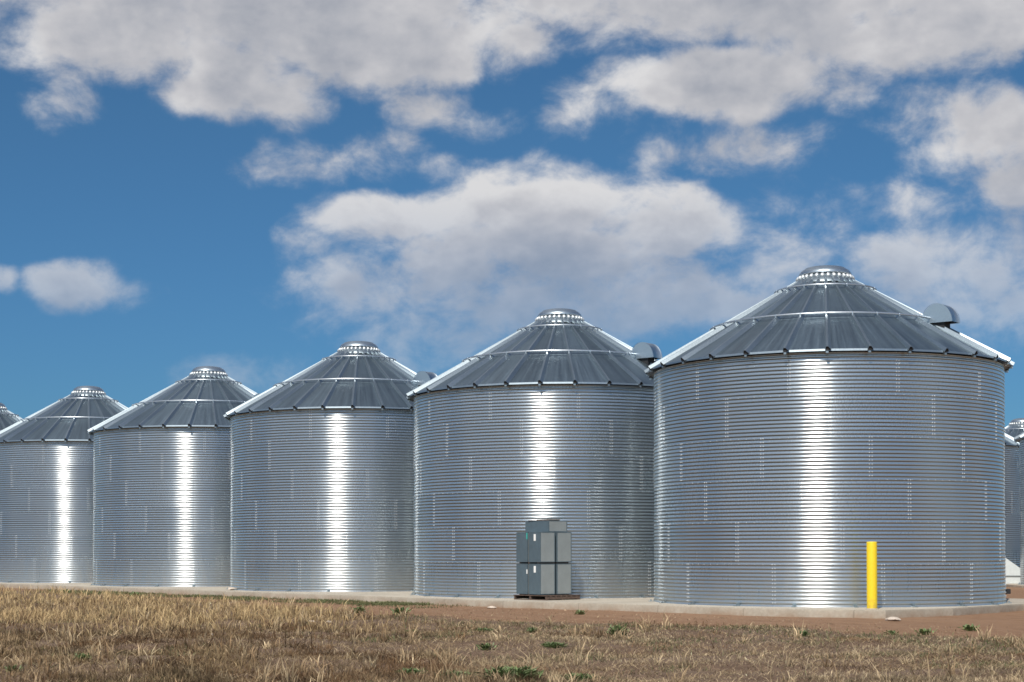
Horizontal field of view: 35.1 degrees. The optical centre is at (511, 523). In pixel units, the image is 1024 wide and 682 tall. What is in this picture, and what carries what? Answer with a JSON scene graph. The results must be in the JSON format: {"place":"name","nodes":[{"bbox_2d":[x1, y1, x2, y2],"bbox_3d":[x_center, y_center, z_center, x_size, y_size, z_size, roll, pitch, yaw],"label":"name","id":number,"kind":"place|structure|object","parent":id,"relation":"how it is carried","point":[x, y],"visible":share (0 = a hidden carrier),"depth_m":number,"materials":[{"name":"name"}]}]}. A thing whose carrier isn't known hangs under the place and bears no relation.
{"place":"outdoors","nodes":[
{"label":"outdoors","id":0,"kind":"place"},
{"bbox_2d":[0,587,1023,681],"bbox_3d":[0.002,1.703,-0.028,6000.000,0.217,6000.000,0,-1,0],"label":"ground","id":1,"kind":"structure","parent":0,"point":[1003,622],"depth_m":31.61,"materials":[{"name":"brown soil"}]},
{"bbox_2d":[1,664,22,671],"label":"weed","id":2,"kind":"object","parent":1,"relation":"on","point":[9,670],"visible":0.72,"depth_m":22.32,"materials":[{"name":"green plant"}]},
{"bbox_2d":[75,653,91,661],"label":"weed","id":3,"kind":"object","parent":1,"relation":"on","point":[82,656],"visible":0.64,"depth_m":24.07,"materials":[{"name":"green plant"}]},
{"bbox_2d":[0,584,430,636],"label":"straw grass","id":4,"kind":"structure","parent":1,"relation":"on","point":[123,599],"depth_m":40.89,"materials":[{"name":"beige plant"}]},
{"bbox_2d":[349,606,369,612],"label":"weed","id":5,"kind":"object","parent":1,"relation":"on","point":[360,608],"visible":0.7,"depth_m":42.92,"materials":[{"name":"green plant"}]},
{"bbox_2d":[389,606,412,614],"bbox_3d":[-2.912,2.238,41.817,0.604,0.230,0.691,0,-1,-16],"label":"weed","id":6,"kind":"object","parent":1,"relation":"on","point":[397,610],"visible":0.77,"depth_m":41.72,"materials":[{"name":"green plant"}]},
{"bbox_2d":[395,668,428,674],"bbox_3d":[-1.406,2.071,22.730,0.493,0.112,0.541,0,-1,-25],"label":"weed","id":7,"kind":"object","parent":1,"relation":"on","point":[409,670],"visible":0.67,"depth_m":22.69,"materials":[{"name":"green plant"}]},
{"bbox_2d":[435,670,471,678],"bbox_3d":[-0.721,2.047,21.896,0.738,0.152,0.673,-1,-1,38],"label":"weed","id":8,"kind":"object","parent":1,"relation":"on","point":[454,673],"visible":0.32,"depth_m":21.85,"materials":[{"name":"green plant"}]},
{"bbox_2d":[475,628,492,631],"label":"weed","id":9,"kind":"object","parent":1,"relation":"on","point":[481,629],"visible":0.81,"depth_m":34.15,"materials":[{"name":"green plant"}]},
{"bbox_2d":[476,642,498,649],"bbox_3d":[-0.470,2.077,27.479,0.369,0.141,0.422,1,-1,-31],"label":"weed","id":10,"kind":"object","parent":1,"relation":"on","point":[483,646],"visible":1,"depth_m":27.44,"materials":[{"name":"green plant"}]},
{"bbox_2d":[464,664,543,680],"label":"weed","id":11,"kind":"object","parent":1,"relation":"on","point":[515,669],"visible":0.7,"depth_m":21.05,"materials":[{"name":"green plant"}]},
{"bbox_2d":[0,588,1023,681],"bbox_3d":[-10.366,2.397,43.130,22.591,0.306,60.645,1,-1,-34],"label":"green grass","id":12,"kind":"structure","parent":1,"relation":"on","point":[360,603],"depth_m":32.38,"materials":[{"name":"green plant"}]},
{"bbox_2d":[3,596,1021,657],"bbox_3d":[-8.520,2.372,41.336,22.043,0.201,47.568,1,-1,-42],"label":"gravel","id":13,"kind":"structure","parent":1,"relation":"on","point":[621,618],"depth_m":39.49,"materials":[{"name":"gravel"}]},
{"bbox_2d":[525,626,536,632],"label":"weed","id":14,"kind":"object","parent":1,"relation":"on","point":[531,629],"visible":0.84,"depth_m":33.80,"materials":[{"name":"green plant"}]},
{"bbox_2d":[542,641,568,647],"bbox_3d":[0.724,2.082,27.900,0.538,0.122,0.591,0,-1,-24],"label":"weed","id":15,"kind":"object","parent":1,"relation":"on","point":[552,645],"visible":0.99,"depth_m":27.83,"materials":[{"name":"green plant"}]},
{"bbox_2d":[556,672,595,681],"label":"weed","id":16,"kind":"object","parent":1,"relation":"on","point":[580,675],"visible":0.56,"depth_m":21.23,"materials":[{"name":"green plant"}]},
{"bbox_2d":[573,609,587,614],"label":"weed","id":17,"kind":"object","parent":1,"relation":"on","point":[579,612],"visible":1,"depth_m":42.77,"materials":[{"name":"green plant"}]},
{"bbox_2d":[607,623,629,635],"bbox_3d":[2.057,2.085,31.718,0.466,0.277,0.590,0,-1,-21],"label":"weed","id":18,"kind":"object","parent":1,"relation":"on","point":[618,626],"visible":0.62,"depth_m":31.65,"materials":[{"name":"green plant"}]},
{"bbox_2d":[800,630,808,635],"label":"weed","id":19,"kind":"object","parent":1,"relation":"on","point":[804,632],"visible":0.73,"depth_m":32.24,"materials":[{"name":"green plant"}]},
{"bbox_2d":[881,630,898,634],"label":"weed","id":20,"kind":"object","parent":1,"relation":"on","point":[890,632],"visible":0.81,"depth_m":32.57,"materials":[{"name":"green plant"}]},
{"bbox_2d":[885,617,900,620],"bbox_3d":[9.188,2.297,39.052,0.374,0.114,0.618,0,-1,9],"label":"stone","id":21,"kind":"object","parent":1,"relation":"on","point":[893,619],"visible":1,"depth_m":38.89,"materials":[{"name":"white stone"}]},
{"bbox_2d":[915,628,936,634],"bbox_3d":[8.264,2.166,32.592,0.403,0.154,0.461,1,-1,-43],"label":"weed","id":22,"kind":"object","parent":1,"relation":"on","point":[924,631],"visible":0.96,"depth_m":32.56,"materials":[{"name":"green plant"}]},
{"bbox_2d":[958,624,979,630],"bbox_3d":[9.585,2.177,34.007,0.499,0.166,0.436,0,-1,13],"label":"weed","id":23,"kind":"object","parent":1,"relation":"on","point":[968,627],"visible":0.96,"depth_m":33.96,"materials":[{"name":"green plant"}]},
{"bbox_2d":[0,591,1023,681],"bbox_3d":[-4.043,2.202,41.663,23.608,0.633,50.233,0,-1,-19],"label":"dry grass","id":24,"kind":"structure","parent":0,"point":[211,656],"depth_m":25.98,"materials":[{"name":"beige plant"}]},
{"bbox_2d":[0,582,1023,618],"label":"concrete slab","id":25,"kind":"structure","parent":0,"point":[631,604],"depth_m":46.77,"materials":[{"name":"grey concrete"}]},
{"bbox_2d":[0,403,22,430],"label":"grain bin","id":26,"kind":"object","parent":25,"relation":"on","point":[8,418],"visible":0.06,"depth_m":89.23,"materials":[{"name":"metal"}]},
{"bbox_2d":[0,386,127,582],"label":"grain bin","id":27,"kind":"object","parent":25,"relation":"on","point":[46,491],"visible":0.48,"depth_m":76.89,"materials":[{"name":"metal"}]},
{"bbox_2d":[87,366,260,586],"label":"grain bin","id":28,"kind":"object","parent":25,"relation":"on","point":[161,489],"visible":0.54,"depth_m":68.38,"materials":[{"name":"metal"}]},
{"bbox_2d":[223,341,437,591],"bbox_3d":[-6.094,-2.347,64.438,10.579,9.834,10.632,0,-1,-3],"label":"grain bin","id":29,"kind":"object","parent":25,"relation":"on","point":[322,476],"visible":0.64,"depth_m":59.80,"materials":[{"name":"metal"}]},
{"bbox_2d":[406,308,661,597],"bbox_3d":[1.648,-2.497,55.874,10.579,9.834,10.632,0,-1,-3],"label":"grain bin","id":30,"kind":"object","parent":25,"relation":"on","point":[548,414],"visible":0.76,"depth_m":51.41,"materials":[{"name":"metal"}]},
{"bbox_2d":[514,594,579,599],"bbox_3d":[1.073,2.242,49.633,1.479,0.146,1.461,1,-1,-43],"label":"pallet","id":31,"kind":"object","parent":25,"relation":"on","point":[548,597],"visible":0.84,"depth_m":49.24,"materials":[{"name":"brown wood"}]},
{"bbox_2d":[516,564,528,593],"bbox_3d":[0.532,1.684,49.717,0.572,0.930,0.574,1,-1,-36],"label":"metal cabinet","id":32,"kind":"object","parent":31,"relation":"on","point":[522,578],"visible":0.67,"depth_m":49.53,"materials":[{"name":"metal"}]},
{"bbox_2d":[529,564,554,594],"bbox_3d":[0.909,1.675,49.198,0.572,0.930,0.574,1,-1,-36],"label":"metal cabinet","id":33,"kind":"object","parent":31,"relation":"on","point":[541,579],"visible":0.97,"depth_m":48.99,"materials":[{"name":"metal"}]},
{"bbox_2d":[537,562,568,563],"bbox_3d":[1.248,1.189,49.282,1.139,0.043,0.071,1,-1,-36],"label":"spacer board","id":34,"kind":"object","parent":33,"relation":"on","point":[552,563],"visible":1,"depth_m":49.23,"materials":[{"name":"brown wood"}]},
{"bbox_2d":[529,532,554,561],"bbox_3d":[0.908,0.708,49.214,0.572,0.915,0.574,1,-1,-36],"label":"metal cabinet","id":35,"kind":"object","parent":34,"relation":"on","point":[541,546],"visible":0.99,"depth_m":49.01,"materials":[{"name":"metal"}]},
{"bbox_2d":[555,532,571,561],"bbox_3d":[1.424,0.714,49.589,0.570,0.915,0.574,1,-1,-36],"label":"metal cabinet","id":36,"kind":"object","parent":34,"relation":"on","point":[563,546],"visible":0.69,"depth_m":49.34,"materials":[{"name":"metal"}]},
{"bbox_2d":[555,564,571,593],"bbox_3d":[1.425,1.681,49.573,0.570,0.930,0.574,1,-1,-36],"label":"metal cabinet","id":37,"kind":"object","parent":31,"relation":"on","point":[563,578],"visible":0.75,"depth_m":49.33,"materials":[{"name":"metal"}]},
{"bbox_2d":[644,265,1014,607],"bbox_3d":[9.209,-2.644,47.547,10.579,9.834,10.632,0,-1,10],"label":"grain bin","id":38,"kind":"object","parent":25,"relation":"on","point":[816,428],"visible":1,"depth_m":43.24,"materials":[{"name":"metal"}]},
{"bbox_2d":[866,542,877,608],"bbox_3d":[9.171,1.311,41.278,0.310,1.717,0.310,0,-1,0],"label":"bollard","id":39,"kind":"object","parent":25,"relation":"on","point":[871,549],"visible":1,"depth_m":41.16,"materials":[{"name":"yellow metal"}]},
{"bbox_2d":[0,0,1023,426],"label":"sky","id":40,"kind":"structure","parent":0,"point":[252,190],"materials":[{"name":"blue"}]},
{"bbox_2d":[1006,583,1023,587],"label":"slab","id":41,"kind":"structure","parent":0,"point":[1016,585],"depth_m":74.16,"materials":[{"name":"concrete"}]},
{"bbox_2d":[1005,433,1019,567],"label":"grain bin","id":42,"kind":"object","parent":41,"relation":"on","point":[1012,502],"visible":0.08,"depth_m":79.56,"materials":[{"name":"metal"}]},
{"bbox_2d":[1005,558,1019,583],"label":"air duct","id":43,"kind":"object","parent":42,"relation":"attached to","point":[1012,572],"visible":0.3,"depth_m":77.57,"materials":[{"name":"metal"}]},
{"bbox_2d":[1004,418,1023,437],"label":"grain bin","id":44,"kind":"object","parent":41,"relation":"on","point":[1014,428],"visible":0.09,"depth_m":100.25,"materials":[{"name":"metal"}]},
{"bbox_2d":[1014,432,1023,584],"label":"grain bin","id":45,"kind":"object","parent":41,"relation":"on","point":[1019,438],"visible":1,"depth_m":75.05,"materials":[{"name":"metal"}]},
{"bbox_3d":[1.047,0.722,50.108,0.570,0.915,0.575,1,-1,-36],"label":"metal cabinet","id":46,"kind":"object","parent":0,"visible":0},
{"bbox_2d":[525,520,566,531],"bbox_3d":[1.051,0.082,49.834,0.717,0.345,1.192,1,-1,-36],"label":"metal cabinet","id":47,"kind":"object","parent":46,"relation":"on","point":[546,526],"visible":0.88,"depth_m":49.44,"materials":[{"name":"metal"}]},
{"bbox_2d":[528,519,559,520],"bbox_3d":[1.012,-0.115,49.828,0.704,0.043,0.879,1,-1,-36],"label":"cardboard sheet","id":48,"kind":"object","parent":47,"relation":"on","point":[545,520],"visible":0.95,"depth_m":49.58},
{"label":"metal cabinet","id":49,"kind":"object","parent":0,"visible":0},
{"label":"spacer board","id":50,"kind":"object","parent":49,"relation":"on","visible":0},
{"bbox_2d":[516,532,528,561],"bbox_3d":[0.532,0.717,49.731,0.572,0.915,0.578,1,-1,-36],"label":"metal cabinet","id":51,"kind":"object","parent":50,"relation":"on","point":[522,546],"visible":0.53,"depth_m":49.55,"materials":[{"name":"metal"}]}
]}

